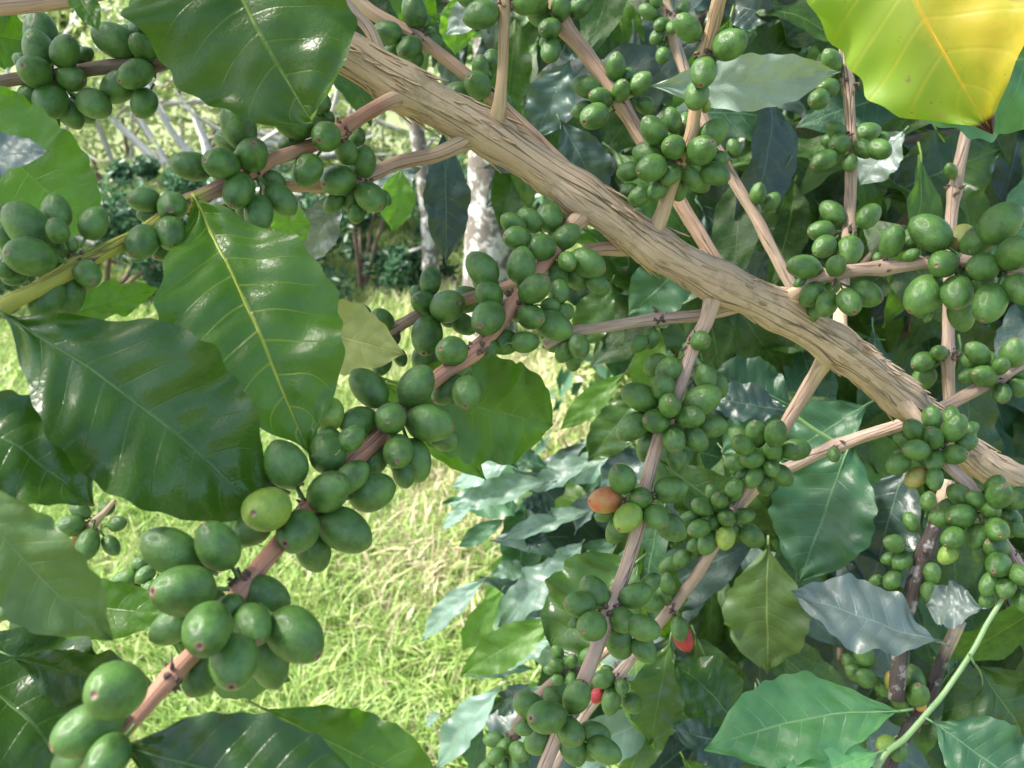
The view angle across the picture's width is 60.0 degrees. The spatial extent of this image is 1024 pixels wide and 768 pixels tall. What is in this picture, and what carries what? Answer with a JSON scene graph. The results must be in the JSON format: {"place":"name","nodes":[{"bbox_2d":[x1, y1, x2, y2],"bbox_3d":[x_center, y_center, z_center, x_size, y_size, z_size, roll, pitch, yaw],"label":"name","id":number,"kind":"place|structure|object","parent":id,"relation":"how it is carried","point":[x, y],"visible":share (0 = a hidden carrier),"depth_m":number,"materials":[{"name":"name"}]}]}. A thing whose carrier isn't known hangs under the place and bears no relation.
{"place":"outdoors","nodes":[
{"label":"outdoors","id":0,"kind":"place"},
{"bbox_2d":[0,15,687,767],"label":"ground","id":1,"kind":"structure","parent":0,"point":[396,121],"depth_m":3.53,"materials":[{"name":"green plant"}]},
{"bbox_2d":[0,14,123,183],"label":"shrub","id":2,"kind":"object","parent":1,"relation":"on","point":[83,145],"visible":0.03,"depth_m":7.43,"materials":[{"name":"green plant"}]},
{"bbox_2d":[0,118,301,307],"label":"shrub","id":3,"kind":"object","parent":1,"relation":"on","point":[122,217],"visible":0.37,"depth_m":5.78,"materials":[{"name":"green plant"}]},
{"bbox_2d":[0,0,345,192],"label":"shrub","id":4,"kind":"object","parent":1,"relation":"on","point":[64,21],"visible":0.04,"depth_m":8.56,"materials":[{"name":"green plant"}]},
{"bbox_2d":[0,0,417,269],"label":"shrub","id":5,"kind":"object","parent":1,"relation":"on","point":[163,157],"visible":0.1,"depth_m":6.59,"materials":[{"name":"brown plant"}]},
{"bbox_2d":[87,0,462,238],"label":"shrub","id":6,"kind":"object","parent":1,"relation":"on","point":[383,152],"visible":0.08,"depth_m":7.09,"materials":[{"name":"green plant"}]},
{"bbox_2d":[155,11,514,201],"bbox_3d":[-0.968,-3.189,8.571,5.737,3.264,2.836,0,20,0],"label":"shrub","id":7,"kind":"object","parent":1,"relation":"on","point":[330,163],"visible":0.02,"depth_m":8.13,"materials":[{"name":"green plant"}]},
{"bbox_2d":[254,149,467,300],"bbox_3d":[-1.181,-1.152,6.495,2.128,1.055,1.246,0,20,0],"label":"shrub","id":8,"kind":"object","parent":1,"relation":"on","point":[395,270],"visible":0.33,"depth_m":6.53,"materials":[{"name":"green plant"}]},
{"bbox_2d":[408,119,440,293],"bbox_3d":[-1.102,-3.238,5.663,3.910,5.527,3.905,0,20,0],"label":"tree","id":9,"kind":"object","parent":1,"relation":"on","point":[430,257],"visible":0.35,"depth_m":6.22,"materials":[{"name":"grey plant"}]},
{"bbox_2d":[463,11,517,344],"bbox_3d":[0.008,-2.888,4.702,4.003,5.585,3.867,0,20,0],"label":"tree","id":10,"kind":"object","parent":1,"relation":"on","point":[483,233],"visible":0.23,"depth_m":5.18,"materials":[{"name":"white plant"}]},
{"bbox_2d":[0,0,1023,767],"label":"coffee tree","id":11,"kind":"object","parent":1,"relation":"on","point":[216,366],"visible":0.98,"depth_m":0.38,"materials":[{"name":"green plant"}]},
{"bbox_2d":[0,15,100,236],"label":"leafy shoot","id":12,"kind":"object","parent":11,"relation":"attached to","point":[43,154],"visible":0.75,"depth_m":0.33,"materials":[{"name":"green plant"}]},
{"bbox_2d":[0,0,102,31],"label":"coffee branch","id":13,"kind":"object","parent":11,"relation":"attached to","point":[88,12],"visible":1,"depth_m":0.34,"materials":[{"name":"brown plant"}]},
{"bbox_2d":[0,499,126,628],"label":"coffee branch","id":14,"kind":"object","parent":11,"relation":"attached to","point":[86,540],"visible":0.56,"depth_m":0.49,"materials":[{"name":"green plant"}]},
{"bbox_2d":[0,389,161,767],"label":"leafy shoot","id":15,"kind":"object","parent":11,"relation":"attached to","point":[62,604],"visible":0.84,"depth_m":0.26,"materials":[{"name":"green plant"}]},
{"bbox_2d":[0,12,168,129],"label":"coffee branch","id":16,"kind":"object","parent":11,"relation":"attached to","point":[133,68],"visible":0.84,"depth_m":0.37,"materials":[{"name":"green plant"}]},
{"bbox_2d":[111,556,158,590],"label":"coffee branch","id":17,"kind":"object","parent":11,"relation":"attached to","point":[144,574],"visible":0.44,"depth_m":0.46,"materials":[{"name":"green plant"}]},
{"bbox_2d":[121,0,357,125],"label":"leafy shoot","id":18,"kind":"object","parent":11,"relation":"attached to","point":[273,62],"visible":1,"depth_m":0.33,"materials":[{"name":"green plant"}]},
{"bbox_2d":[352,0,567,160],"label":"coffee branch","id":19,"kind":"object","parent":11,"relation":"attached to","point":[415,31],"visible":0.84,"depth_m":0.47,"materials":[{"name":"brown plant"}]},
{"bbox_2d":[527,0,721,257],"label":"coffee branch","id":20,"kind":"object","parent":11,"relation":"attached to","point":[614,82],"visible":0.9,"depth_m":0.49,"materials":[{"name":"green plant"}]},
{"bbox_2d":[638,0,795,289],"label":"coffee branch","id":21,"kind":"object","parent":11,"relation":"attached to","point":[757,194],"visible":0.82,"depth_m":0.57,"materials":[{"name":"brown plant"}]},
{"bbox_2d":[609,52,838,111],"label":"leafy shoot","id":22,"kind":"object","parent":11,"relation":"attached to","point":[751,82],"visible":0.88,"depth_m":0.50,"materials":[{"name":"green plant"}]},
{"bbox_2d":[704,573,1023,767],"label":"leafy shoot","id":23,"kind":"object","parent":11,"relation":"attached to","point":[804,719],"visible":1,"depth_m":0.45,"materials":[{"name":"green plant"}]},
{"bbox_2d":[743,338,1023,507],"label":"coffee branch","id":24,"kind":"object","parent":11,"relation":"attached to","point":[987,369],"visible":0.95,"depth_m":0.55,"materials":[{"name":"brown plant"}]},
{"bbox_2d":[806,0,1023,142],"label":"leafy shoot","id":25,"kind":"object","parent":11,"relation":"attached to","point":[958,64],"visible":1,"depth_m":0.36,"materials":[{"name":"yellow plant"}]},
{"bbox_2d":[910,131,970,399],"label":"coffee branch","id":26,"kind":"object","parent":11,"relation":"attached to","point":[922,364],"visible":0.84,"depth_m":0.60,"materials":[{"name":"brown plant"}]},
{"bbox_2d":[333,0,707,262],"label":"coffee tree","id":27,"kind":"object","parent":1,"relation":"on","point":[541,93],"visible":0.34,"depth_m":0.71,"materials":[{"name":"green plant"}]},
{"bbox_2d":[425,37,641,251],"bbox_3d":[0.392,-1.845,6.896,2.172,1.996,1.404,0,20,0],"label":"shrub","id":28,"kind":"object","parent":1,"relation":"on","point":[468,61],"visible":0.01,"depth_m":6.67,"materials":[{"name":"green plant"}]},
{"bbox_2d":[421,442,691,767],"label":"coffee shrub","id":29,"kind":"object","parent":1,"relation":"on","point":[544,509],"visible":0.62,"depth_m":0.96,"materials":[{"name":"green plant"}]},
{"bbox_2d":[511,14,688,383],"bbox_3d":[1.467,-1.676,4.627,3.128,3.260,2.271,0,20,0],"label":"shrub","id":30,"kind":"object","parent":1,"relation":"on","point":[541,198],"depth_m":4.33,"materials":[{"name":"green plant"}]},
{"bbox_2d":[534,225,696,442],"bbox_3d":[0.704,-0.147,3.566,1.348,1.130,0.966,0,20,0],"label":"shrub","id":31,"kind":"object","parent":1,"relation":"on","point":[593,374],"visible":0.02,"depth_m":3.64,"materials":[{"name":"green plant"}]},
{"bbox_2d":[560,275,686,545],"bbox_3d":[0.226,0.413,1.435,0.118,1.445,1.016,6,21,16],"label":"coffee shrub","id":32,"kind":"object","parent":1,"relation":"on","point":[603,441],"visible":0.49,"depth_m":0.81,"materials":[{"name":"green plant"}]},
{"bbox_2d":[531,18,810,545],"bbox_3d":[1.482,-0.705,3.291,3.030,2.396,2.046,0,20,0],"label":"shrub","id":33,"kind":"object","parent":1,"relation":"on","point":[565,378],"visible":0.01,"depth_m":3.19,"materials":[{"name":"green plant"}]},
{"bbox_2d":[540,443,1023,767],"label":"coffee tree","id":34,"kind":"object","parent":1,"relation":"on","point":[689,699],"visible":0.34,"depth_m":0.73,"materials":[{"name":"green plant"}]},
{"bbox_2d":[478,645,609,767],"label":"coffee branch","id":35,"kind":"object","parent":34,"relation":"attached to","point":[507,750],"visible":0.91,"depth_m":0.59,"materials":[{"name":"green plant"}]},
{"bbox_2d":[840,622,965,767],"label":"coffee branch","id":36,"kind":"object","parent":34,"relation":"attached to","point":[920,696],"visible":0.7,"depth_m":0.63,"materials":[{"name":"green plant"}]},
{"bbox_2d":[556,159,1023,674],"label":"coffee tree","id":37,"kind":"object","parent":1,"relation":"on","point":[823,516],"visible":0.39,"depth_m":0.69,"materials":[{"name":"green plant"}]},
{"bbox_2d":[716,355,832,455],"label":"leafy shoot","id":38,"kind":"object","parent":37,"relation":"attached to","point":[757,390],"visible":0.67,"depth_m":0.62,"materials":[{"name":"teal plant"}]},
{"bbox_2d":[869,479,954,702],"bbox_3d":[0.281,0.142,0.626,0.072,0.149,0.042,-18,26,-40],"label":"coffee branch","id":39,"kind":"object","parent":37,"relation":"attached to","point":[919,564],"visible":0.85,"depth_m":0.61,"materials":[{"name":"green plant"}]},
{"bbox_2d":[565,0,1023,352],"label":"coffee tree","id":40,"kind":"object","parent":1,"relation":"on","point":[905,182],"visible":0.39,"depth_m":0.74,"materials":[{"name":"green plant"}]}
]}

